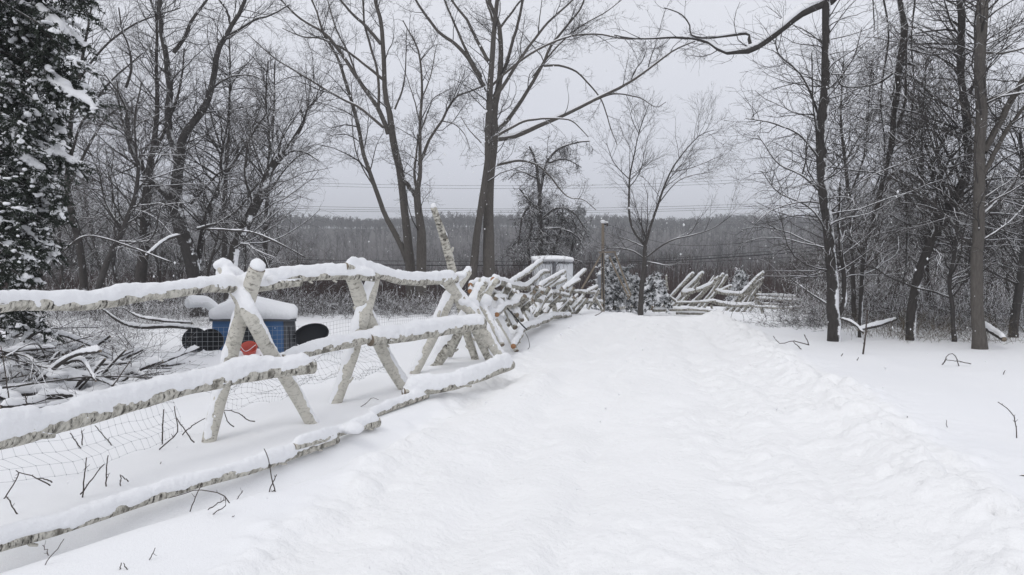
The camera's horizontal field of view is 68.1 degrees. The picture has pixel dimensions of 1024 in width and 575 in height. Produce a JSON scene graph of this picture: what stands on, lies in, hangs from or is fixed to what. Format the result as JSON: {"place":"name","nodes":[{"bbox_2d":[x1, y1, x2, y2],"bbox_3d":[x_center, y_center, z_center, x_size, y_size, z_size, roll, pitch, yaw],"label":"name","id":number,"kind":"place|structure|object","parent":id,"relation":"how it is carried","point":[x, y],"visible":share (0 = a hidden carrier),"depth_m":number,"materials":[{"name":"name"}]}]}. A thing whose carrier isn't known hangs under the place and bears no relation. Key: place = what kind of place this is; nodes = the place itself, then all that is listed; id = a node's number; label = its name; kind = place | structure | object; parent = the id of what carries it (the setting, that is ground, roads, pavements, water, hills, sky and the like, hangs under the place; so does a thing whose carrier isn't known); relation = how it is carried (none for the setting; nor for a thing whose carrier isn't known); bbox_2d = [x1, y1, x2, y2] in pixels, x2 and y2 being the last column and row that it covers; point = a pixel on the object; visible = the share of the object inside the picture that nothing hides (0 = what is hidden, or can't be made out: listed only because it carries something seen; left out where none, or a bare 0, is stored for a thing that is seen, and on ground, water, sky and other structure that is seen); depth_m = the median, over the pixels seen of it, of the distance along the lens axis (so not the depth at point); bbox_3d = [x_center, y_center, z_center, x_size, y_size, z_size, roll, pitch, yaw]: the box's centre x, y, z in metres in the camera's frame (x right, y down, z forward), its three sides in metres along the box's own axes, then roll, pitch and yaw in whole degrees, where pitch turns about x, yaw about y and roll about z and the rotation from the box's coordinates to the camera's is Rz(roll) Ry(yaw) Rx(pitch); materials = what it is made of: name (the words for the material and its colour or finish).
{"place":"outdoors","nodes":[
{"label":"outdoors","id":0,"kind":"place"},
{"bbox_2d":[124,247,814,260],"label":"power cable","id":1,"kind":"object","parent":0,"point":[593,260],"visible":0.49,"depth_m":51.96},
{"bbox_2d":[127,248,846,265],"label":"power cable","id":2,"kind":"object","parent":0,"point":[579,263],"visible":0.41,"depth_m":49.96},
{"bbox_2d":[0,227,1023,574],"bbox_3d":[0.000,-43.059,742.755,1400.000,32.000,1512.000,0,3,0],"label":"ground","id":3,"kind":"structure","parent":0,"point":[694,451],"depth_m":5.78,"materials":[{"name":"snow"}]},
{"bbox_2d":[3,470,51,498],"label":"twig","id":4,"kind":"object","parent":3,"relation":"on","point":[29,475],"visible":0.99,"depth_m":4.73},
{"bbox_2d":[35,153,78,290],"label":"bare tree","id":5,"kind":"object","parent":3,"relation":"on","point":[42,277],"depth_m":29.97,"materials":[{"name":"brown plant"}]},
{"bbox_2d":[0,0,125,343],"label":"evergreen tree","id":6,"kind":"object","parent":3,"relation":"on","point":[35,40],"visible":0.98,"depth_m":8.27,"materials":[{"name":"green plant"}]},
{"bbox_2d":[48,163,113,289],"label":"bare tree","id":7,"kind":"object","parent":3,"relation":"on","point":[62,267],"visible":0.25,"depth_m":20.91,"materials":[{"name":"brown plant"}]},
{"bbox_2d":[48,178,131,288],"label":"bare tree","id":8,"kind":"object","parent":3,"relation":"on","point":[72,259],"visible":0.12,"depth_m":36.16,"materials":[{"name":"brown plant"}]},
{"bbox_2d":[0,402,181,482],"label":"wire netting","id":9,"kind":"object","parent":3,"relation":"on","point":[93,443],"visible":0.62,"depth_m":5.46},
{"bbox_2d":[80,457,104,497],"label":"twig","id":10,"kind":"object","parent":3,"relation":"on","point":[82,492],"visible":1,"depth_m":4.77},
{"bbox_2d":[40,132,151,287],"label":"bare tree","id":11,"kind":"object","parent":3,"relation":"on","point":[98,258],"visible":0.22,"depth_m":26.16,"materials":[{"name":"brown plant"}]},
{"bbox_2d":[48,197,151,286],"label":"bare tree","id":12,"kind":"object","parent":3,"relation":"on","point":[117,267],"visible":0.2,"depth_m":42.41,"materials":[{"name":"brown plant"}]},
{"bbox_2d":[0,314,213,408],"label":"brush pile","id":13,"kind":"object","parent":3,"relation":"on","point":[68,371],"visible":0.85,"depth_m":8.27,"materials":[{"name":"snow"}]},
{"bbox_2d":[13,327,51,362],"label":"curved branch","id":14,"kind":"object","parent":13,"relation":"on","point":[29,333],"visible":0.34,"depth_m":8.79,"materials":[{"name":"grey plant"}]},
{"bbox_2d":[24,0,200,315],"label":"bare tree","id":15,"kind":"object","parent":3,"relation":"on","point":[83,280],"visible":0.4,"depth_m":19.91,"materials":[{"name":"grey plant"}]},
{"bbox_2d":[63,160,163,284],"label":"bare tree","id":16,"kind":"object","parent":3,"relation":"on","point":[112,262],"visible":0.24,"depth_m":32.72,"materials":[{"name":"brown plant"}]},
{"bbox_2d":[3,267,229,355],"bbox_3d":[-7.616,0.534,13.777,5.070,1.621,8.887,-1,3,-13],"label":"slash","id":17,"kind":"object","parent":3,"relation":"on","point":[102,324],"visible":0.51,"depth_m":13.30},
{"bbox_2d":[102,309,193,329],"bbox_3d":[-5.445,0.475,11.327,1.653,0.305,0.081,1,3,14],"label":"fallen branch","id":18,"kind":"object","parent":17,"relation":"on","point":[152,326],"visible":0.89,"depth_m":11.30,"materials":[{"name":"white plant"}]},
{"bbox_2d":[122,307,192,323],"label":"fallen branch","id":19,"kind":"object","parent":17,"relation":"on","point":[151,318],"visible":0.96,"depth_m":12.26,"materials":[{"name":"white plant"}]},
{"bbox_2d":[61,235,179,264],"bbox_3d":[-6.709,-0.641,12.985,2.040,0.523,0.028,0,3,0],"label":"arching branch","id":20,"kind":"object","parent":3,"relation":"on","point":[112,240],"visible":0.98,"depth_m":12.97,"materials":[{"name":"white plant"}]},
{"bbox_2d":[85,234,165,301],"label":"bare tree","id":21,"kind":"object","parent":3,"relation":"on","point":[124,262],"visible":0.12,"depth_m":47.42,"materials":[{"name":"grey plant"}]},
{"bbox_2d":[50,49,229,320],"bbox_3d":[-8.833,-2.300,17.202,4.446,6.670,4.048,0,3,0],"label":"bare tree","id":22,"kind":"object","parent":3,"relation":"on","point":[122,228],"visible":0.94,"depth_m":17.29,"materials":[{"name":"grey plant"}]},
{"bbox_2d":[93,158,196,282],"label":"bare tree","id":23,"kind":"object","parent":3,"relation":"on","point":[156,260],"visible":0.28,"depth_m":28.38,"materials":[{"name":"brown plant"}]},
{"bbox_2d":[65,0,240,314],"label":"bare tree","id":24,"kind":"object","parent":3,"relation":"on","point":[141,270],"visible":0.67,"depth_m":18.71,"materials":[{"name":"grey plant"}]},
{"bbox_2d":[145,233,180,256],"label":"arching branch","id":25,"kind":"object","parent":3,"relation":"on","point":[162,241],"visible":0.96,"depth_m":14.85,"materials":[{"name":"white plant"}]},
{"bbox_2d":[119,205,218,281],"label":"bare tree","id":26,"kind":"object","parent":3,"relation":"on","point":[164,267],"visible":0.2,"depth_m":39.90,"materials":[{"name":"grey plant"}]},
{"bbox_2d":[159,406,194,449],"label":"twig","id":27,"kind":"object","parent":3,"relation":"on","point":[177,431],"visible":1,"depth_m":6.09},
{"bbox_2d":[62,0,305,316],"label":"old tree","id":28,"kind":"object","parent":3,"relation":"on","point":[192,264],"visible":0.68,"depth_m":18.70,"materials":[{"name":"grey plant"}]},
{"bbox_2d":[4,263,382,326],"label":"undergrowth","id":29,"kind":"object","parent":3,"relation":"on","point":[151,305],"visible":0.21,"depth_m":19.41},
{"bbox_2d":[182,328,207,352],"bbox_3d":[-4.479,0.741,10.727,0.357,0.352,0.136,0,3,-7],"label":"rubber pan","id":30,"kind":"object","parent":3,"relation":"on","point":[201,333],"visible":0.79,"depth_m":10.75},
{"bbox_2d":[152,204,239,300],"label":"bare tree","id":31,"kind":"object","parent":3,"relation":"on","point":[179,267],"visible":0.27,"depth_m":36.18,"materials":[{"name":"grey plant"}]},
{"bbox_2d":[169,490,229,513],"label":"twig","id":32,"kind":"object","parent":3,"relation":"on","point":[210,491],"visible":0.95,"depth_m":4.37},
{"bbox_2d":[185,295,217,310],"bbox_3d":[-4.551,0.555,11.316,0.605,0.901,0.207,-2,4,-29],"label":"elbow pipe","id":33,"kind":"object","parent":3,"relation":"on","point":[206,302],"visible":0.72,"depth_m":11.21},
{"bbox_2d":[157,146,261,276],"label":"bare tree","id":34,"kind":"object","parent":3,"relation":"on","point":[208,266],"visible":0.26,"depth_m":25.17,"materials":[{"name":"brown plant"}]},
{"bbox_2d":[125,32,295,264],"bbox_3d":[-7.538,-2.756,19.405,4.474,7.474,4.348,0,3,0],"label":"leaning tree","id":35,"kind":"object","parent":3,"relation":"on","point":[201,238],"visible":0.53,"depth_m":19.29,"materials":[{"name":"grey plant"}]},
{"bbox_2d":[204,329,223,350],"bbox_3d":[-4.318,0.759,10.929,0.384,0.337,0.112,1,3,11],"label":"rubber pan","id":36,"kind":"object","parent":3,"relation":"on","point":[212,334],"visible":0.62,"depth_m":10.95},
{"bbox_2d":[179,209,255,301],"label":"bare tree","id":37,"kind":"object","parent":3,"relation":"on","point":[219,255],"visible":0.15,"depth_m":40.07,"materials":[{"name":"grey plant"}]},
{"bbox_2d":[182,410,254,434],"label":"twig","id":38,"kind":"object","parent":3,"relation":"on","point":[226,419],"visible":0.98,"depth_m":6.57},
{"bbox_2d":[163,4,282,294],"bbox_3d":[-9.956,-4.346,26.477,4.048,10.643,3.872,-3,4,-40],"label":"bare tree","id":39,"kind":"object","parent":3,"relation":"on","point":[224,249],"visible":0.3,"depth_m":26.64,"materials":[{"name":"grey plant"}]},
{"bbox_2d":[180,326,295,355],"bbox_3d":[-3.819,0.741,10.680,1.595,0.447,0.074,-2,4,-34],"label":"welded wire","id":40,"kind":"object","parent":3,"relation":"on","point":[245,331],"visible":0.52,"depth_m":10.48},
{"bbox_2d":[240,341,257,354],"bbox_3d":[-3.620,0.848,10.406,0.223,0.211,0.226,-3,4,-38],"label":"red tub","id":41,"kind":"object","parent":3,"relation":"on","point":[248,348],"visible":0.89,"depth_m":10.46,"materials":[{"name":"plastic"}]},
{"bbox_2d":[242,327,255,342],"bbox_3d":[-3.771,0.678,11.023,0.433,0.392,0.150,0,3,0],"label":"rubber pan","id":42,"kind":"object","parent":3,"relation":"on","point":[248,336],"visible":0.04,"depth_m":11.05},
{"bbox_2d":[208,296,297,352],"bbox_3d":[-3.954,0.546,11.658,1.516,0.915,0.938,0,3,0],"label":"animal hutch","id":43,"kind":"object","parent":3,"relation":"on","point":[283,315],"visible":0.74,"depth_m":11.26,"materials":[{"name":"blue plastic"}]},
{"bbox_2d":[205,228,304,257],"bbox_3d":[-5.076,-0.879,14.975,1.978,0.594,0.042,0,3,0],"label":"arching branch","id":44,"kind":"object","parent":3,"relation":"on","point":[255,233],"visible":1,"depth_m":14.95,"materials":[{"name":"white plant"}]},
{"bbox_2d":[0,203,514,551],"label":"birch fence","id":45,"kind":"object","parent":3,"relation":"on","point":[22,425],"visible":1,"depth_m":6.36,"materials":[{"name":"white wood"}]},
{"bbox_2d":[140,23,374,301],"bbox_3d":[-5.873,-2.439,17.703,4.183,6.986,4.503,2,4,31],"label":"leaning tree","id":46,"kind":"object","parent":3,"relation":"on","point":[251,212],"visible":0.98,"depth_m":17.70,"materials":[{"name":"grey plant"}]},
{"bbox_2d":[215,196,303,271],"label":"bare tree","id":47,"kind":"object","parent":3,"relation":"on","point":[245,252],"visible":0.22,"depth_m":33.83,"materials":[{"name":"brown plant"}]},
{"bbox_2d":[206,39,324,296],"bbox_3d":[-7.927,-3.484,23.987,4.391,8.717,4.160,0,3,0],"label":"bare tree","id":48,"kind":"object","parent":3,"relation":"on","point":[264,212],"visible":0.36,"depth_m":23.74,"materials":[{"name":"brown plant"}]},
{"bbox_2d":[268,233,322,296],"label":"bare tree","id":49,"kind":"object","parent":3,"relation":"on","point":[296,260],"visible":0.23,"depth_m":49.63,"materials":[{"name":"grey plant"}]},
{"bbox_2d":[270,229,321,296],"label":"bare tree","id":50,"kind":"object","parent":3,"relation":"on","point":[294,257],"visible":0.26,"depth_m":38.17,"materials":[{"name":"grey plant"}]},
{"bbox_2d":[208,345,385,408],"bbox_3d":[-2.188,0.932,8.130,0.686,0.557,2.816,2,4,32],"label":"wire netting","id":51,"kind":"object","parent":3,"relation":"on","point":[305,378],"visible":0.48,"depth_m":8.14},
{"bbox_2d":[293,323,328,344],"bbox_3d":[-2.993,0.701,11.326,0.548,0.344,0.112,0,3,4],"label":"rubber pan","id":52,"kind":"object","parent":3,"relation":"on","point":[308,332],"visible":0.78,"depth_m":11.35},
{"bbox_2d":[242,0,441,299],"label":"tree","id":53,"kind":"object","parent":3,"relation":"on","point":[406,250],"visible":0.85,"depth_m":24.82,"materials":[{"name":"grey plant"}]},
{"bbox_2d":[295,313,428,345],"bbox_3d":[-2.294,0.692,13.699,0.066,0.485,5.064,1,3,22],"label":"welded wire","id":54,"kind":"object","parent":3,"relation":"on","point":[379,322],"visible":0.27,"depth_m":13.49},
{"bbox_2d":[181,280,579,319],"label":"undergrowth","id":55,"kind":"object","parent":3,"relation":"on","point":[387,307],"visible":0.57,"depth_m":20.89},
{"bbox_2d":[377,0,486,305],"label":"tree","id":56,"kind":"object","parent":3,"relation":"on","point":[421,257],"visible":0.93,"depth_m":24.37,"materials":[{"name":"grey plant"}]},
{"bbox_2d":[1,249,1016,306],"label":"thicket","id":57,"kind":"object","parent":3,"relation":"on","point":[670,286],"visible":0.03,"depth_m":37.80,"materials":[{"name":"plant"}]},
{"bbox_2d":[4,210,1020,303],"bbox_3d":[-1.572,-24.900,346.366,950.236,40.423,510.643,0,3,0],"label":"wood","id":58,"kind":"object","parent":3,"relation":"on","point":[459,220],"visible":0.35,"depth_m":367.37,"materials":[{"name":"plant"}]},
{"bbox_2d":[468,258,603,351],"bbox_3d":[1.111,0.204,18.305,1.004,1.910,15.971,1,3,12],"label":"birch fence","id":59,"kind":"object","parent":3,"relation":"on","point":[514,299],"visible":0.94,"depth_m":14.49,"materials":[{"name":"white wood"}]},
{"bbox_2d":[500,129,597,279],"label":"vine tree","id":60,"kind":"object","parent":3,"relation":"on","point":[540,233],"visible":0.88,"depth_m":42.70,"materials":[{"name":"grey plant"}]},
{"bbox_2d":[531,255,573,292],"bbox_3d":[2.024,-0.243,39.161,2.000,2.785,4.751,0,3,0],"label":"cargo trailer","id":61,"kind":"object","parent":3,"relation":"on","point":[567,264],"visible":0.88,"depth_m":37.00,"materials":[{"name":"white metal"}]},
{"bbox_2d":[394,0,720,298],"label":"tree","id":62,"kind":"object","parent":3,"relation":"on","point":[493,137],"visible":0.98,"depth_m":24.79,"materials":[{"name":"grey plant"}]},
{"bbox_2d":[569,203,592,239],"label":"pine tree","id":63,"kind":"object","parent":3,"relation":"on","point":[582,216],"visible":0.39,"depth_m":416.44,"materials":[{"name":"grey plant"}]},
{"bbox_2d":[581,220,630,311],"bbox_3d":[3.322,-0.606,26.717,1.759,3.574,0.877,0,3,7],"label":"utility post","id":64,"kind":"object","parent":3,"relation":"on","point":[600,277],"visible":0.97,"depth_m":26.88,"materials":[{"name":"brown wood"}]},
{"bbox_2d":[578,251,637,312],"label":"evergreen","id":65,"kind":"object","parent":3,"relation":"on","point":[617,292],"visible":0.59,"depth_m":29.10,"materials":[{"name":"green plant"}]},
{"bbox_2d":[623,272,639,307],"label":"evergreen","id":66,"kind":"object","parent":3,"relation":"on","point":[635,281],"visible":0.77,"depth_m":28.86,"materials":[{"name":"white plant"}]},
{"bbox_2d":[643,270,673,314],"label":"evergreen","id":67,"kind":"object","parent":3,"relation":"on","point":[657,293],"visible":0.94,"depth_m":27.34,"materials":[{"name":"white plant"}]},
{"bbox_2d":[579,77,773,314],"bbox_3d":[5.784,-3.222,26.242,6.500,8.861,4.096,1,3,18],"label":"tree","id":68,"kind":"object","parent":3,"relation":"on","point":[642,278],"visible":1,"depth_m":25.93,"materials":[{"name":"grey plant"}]},
{"bbox_2d":[652,271,799,314],"bbox_3d":[8.093,0.265,29.180,6.007,1.837,3.582,0,3,0],"label":"birch fence","id":69,"kind":"object","parent":3,"relation":"on","point":[685,293],"visible":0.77,"depth_m":29.04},
{"bbox_2d":[724,266,756,306],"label":"evergreen","id":70,"kind":"object","parent":3,"relation":"on","point":[742,278],"visible":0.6,"depth_m":32.90,"materials":[{"name":"white plant"}]},
{"bbox_2d":[591,0,966,341],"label":"old tree","id":71,"kind":"object","parent":3,"relation":"on","point":[820,120],"visible":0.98,"depth_m":12.84,"materials":[{"name":"grey plant"}]},
{"bbox_2d":[840,317,863,333],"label":"fallen branch","id":72,"kind":"object","parent":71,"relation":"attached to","point":[851,321],"visible":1,"depth_m":12.85,"materials":[{"name":"white plant"}]},
{"bbox_2d":[770,255,825,297],"bbox_3d":[14.728,-0.221,38.206,2.962,3.286,2.195,0,3,-8],"label":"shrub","id":73,"kind":"object","parent":3,"relation":"on","point":[796,272],"visible":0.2,"depth_m":38.27,"materials":[{"name":"grey plant"}]},
{"bbox_2d":[774,239,822,299],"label":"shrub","id":74,"kind":"object","parent":3,"relation":"on","point":[792,265],"visible":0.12,"depth_m":49.97,"materials":[{"name":"grey plant"}]},
{"bbox_2d":[784,274,826,303],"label":"fallen branch","id":75,"kind":"object","parent":3,"relation":"on","point":[818,298],"visible":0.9,"depth_m":13.64,"materials":[{"name":"grey plant"}]},
{"bbox_2d":[783,245,837,293],"bbox_3d":[12.001,-0.345,30.111,2.587,3.016,2.109,1,3,17],"label":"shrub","id":76,"kind":"object","parent":3,"relation":"on","point":[808,269],"visible":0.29,"depth_m":29.95,"materials":[{"name":"grey plant"}]},
{"bbox_2d":[734,302,889,331],"bbox_3d":[6.471,0.643,15.999,3.133,0.771,2.558,0,3,0],"label":"brush heap","id":77,"kind":"object","parent":3,"relation":"on","point":[809,322],"visible":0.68,"depth_m":15.99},
{"bbox_2d":[776,207,900,294],"bbox_3d":[10.159,-0.826,23.799,3.799,3.877,2.750,1,3,18],"label":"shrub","id":78,"kind":"object","parent":3,"relation":"on","point":[821,262],"visible":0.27,"depth_m":24.04,"materials":[{"name":"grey plant"}]},
{"bbox_2d":[799,220,895,292],"bbox_3d":[13.569,-0.927,30.098,4.423,4.343,3.501,-2,4,-33],"label":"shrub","id":79,"kind":"object","parent":3,"relation":"on","point":[838,259],"visible":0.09,"depth_m":30.23,"materials":[{"name":"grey plant"}]},
{"bbox_2d":[772,8,925,325],"bbox_3d":[7.087,-2.364,16.085,3.286,6.852,3.510,0,3,0],"label":"bare tree","id":80,"kind":"object","parent":3,"relation":"on","point":[853,304],"visible":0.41,"depth_m":15.85,"materials":[{"name":"grey plant"}]},
{"bbox_2d":[713,258,1023,334],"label":"underbrush","id":81,"kind":"object","parent":3,"relation":"on","point":[999,310],"visible":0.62,"depth_m":16.28,"materials":[{"name":"plant"}]},
{"bbox_2d":[857,317,897,330],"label":"fallen branch","id":82,"kind":"object","parent":3,"relation":"on","point":[875,324],"visible":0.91,"depth_m":13.04,"materials":[{"name":"white plant"}]},
{"bbox_2d":[834,179,921,298],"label":"bare tree","id":83,"kind":"object","parent":3,"relation":"on","point":[875,252],"visible":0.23,"depth_m":20.09,"materials":[{"name":"grey plant"}]},
{"bbox_2d":[737,239,1023,313],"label":"undergrowth","id":84,"kind":"object","parent":3,"relation":"on","point":[932,271],"visible":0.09,"depth_m":28.25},
{"bbox_2d":[847,197,952,299],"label":"bare tree","id":85,"kind":"object","parent":3,"relation":"on","point":[896,256],"visible":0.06,"depth_m":25.77,"materials":[{"name":"grey plant"}]},
{"bbox_2d":[802,0,1002,337],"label":"bare tree","id":86,"kind":"object","parent":3,"relation":"on","point":[896,72],"visible":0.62,"depth_m":13.37,"materials":[{"name":"grey plant"}]},
{"bbox_2d":[794,0,1023,340],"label":"old tree","id":87,"kind":"object","parent":3,"relation":"on","point":[912,304],"visible":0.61,"depth_m":13.06,"materials":[{"name":"grey plant"}]},
{"bbox_2d":[816,302,1023,343],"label":"dead weeds","id":88,"kind":"object","parent":3,"relation":"on","point":[929,331],"visible":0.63,"depth_m":13.49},
{"bbox_2d":[870,215,969,289],"bbox_3d":[16.821,-1.162,30.148,4.915,4.826,3.890,-1,3,-20],"label":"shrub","id":89,"kind":"object","parent":3,"relation":"on","point":[916,260],"visible":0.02,"depth_m":30.27,"materials":[{"name":"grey plant"}]},
{"bbox_2d":[845,21,1004,322],"bbox_3d":[9.053,-2.423,16.756,3.319,7.009,3.704,0,3,0],"label":"bare tree","id":90,"kind":"object","parent":3,"relation":"on","point":[909,238],"visible":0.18,"depth_m":16.87,"materials":[{"name":"grey plant"}]},
{"bbox_2d":[831,51,1023,341],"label":"bare tree","id":91,"kind":"object","parent":3,"relation":"on","point":[952,268],"visible":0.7,"depth_m":12.63,"materials":[{"name":"grey plant"}]},
{"bbox_2d":[856,187,1009,301],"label":"bare tree","id":92,"kind":"object","parent":3,"relation":"on","point":[933,284],"visible":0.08,"depth_m":22.05,"materials":[{"name":"grey plant"}]},
{"bbox_2d":[851,0,1023,349],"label":"old tree","id":93,"kind":"object","parent":3,"relation":"on","point":[980,169],"visible":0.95,"depth_m":11.79,"materials":[{"name":"grey plant"}]},
{"bbox_2d":[888,163,1022,306],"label":"bare tree","id":94,"kind":"object","parent":3,"relation":"on","point":[969,237],"visible":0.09,"depth_m":18.95,"materials":[{"name":"grey plant"}]},
{"bbox_2d":[903,69,1023,337],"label":"bare tree","id":95,"kind":"object","parent":3,"relation":"on","point":[1017,297],"visible":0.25,"depth_m":13.49,"materials":[{"name":"grey plant"}]},
{"bbox_2d":[908,164,1019,294],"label":"bare tree","id":96,"kind":"object","parent":3,"relation":"on","point":[985,249],"visible":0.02,"depth_m":21.95,"materials":[{"name":"grey plant"}]},
{"bbox_2d":[952,171,1020,299],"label":"bare tree","id":97,"kind":"object","parent":3,"relation":"on","point":[1006,268],"visible":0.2,"depth_m":17.94,"materials":[{"name":"grey plant"}]},
{"bbox_2d":[957,154,1021,288],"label":"bare tree","id":98,"kind":"object","parent":3,"relation":"on","point":[1007,235],"visible":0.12,"depth_m":20.74,"materials":[{"name":"grey plant"}]},
{"bbox_2d":[985,321,1006,341],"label":"fallen branch","id":99,"kind":"object","parent":3,"relation":"on","point":[995,332],"visible":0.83,"depth_m":12.00,"materials":[{"name":"white plant"}]},
{"bbox_2d":[988,157,1022,249],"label":"bare tree","id":100,"kind":"object","parent":3,"relation":"on","point":[1012,215],"visible":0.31,"depth_m":17.37,"materials":[{"name":"grey plant"}]},
{"bbox_2d":[7,0,1023,568],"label":"snowflakes","id":101,"kind":"object","parent":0,"point":[577,244],"visible":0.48,"depth_m":10.67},
{"bbox_2d":[25,0,1023,228],"label":"sky","id":102,"kind":"structure","parent":0,"point":[550,95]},
{"bbox_2d":[234,203,836,210],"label":"power cable","id":103,"kind":"object","parent":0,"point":[565,210],"visible":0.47,"depth_m":87.62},
{"bbox_2d":[218,200,852,208],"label":"power cable","id":104,"kind":"object","parent":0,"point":[550,208],"visible":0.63,"depth_m":87.61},
{"bbox_2d":[239,176,873,188],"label":"power cable","id":105,"kind":"object","parent":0,"point":[535,188],"visible":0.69,"depth_m":91.46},
{"bbox_2d":[281,204,863,212],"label":"power cable","id":106,"kind":"object","parent":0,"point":[543,212],"visible":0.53,"depth_m":87.64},
{"bbox_2d":[272,173,873,185],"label":"power cable","id":107,"kind":"object","parent":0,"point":[546,185],"visible":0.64,"depth_m":91.44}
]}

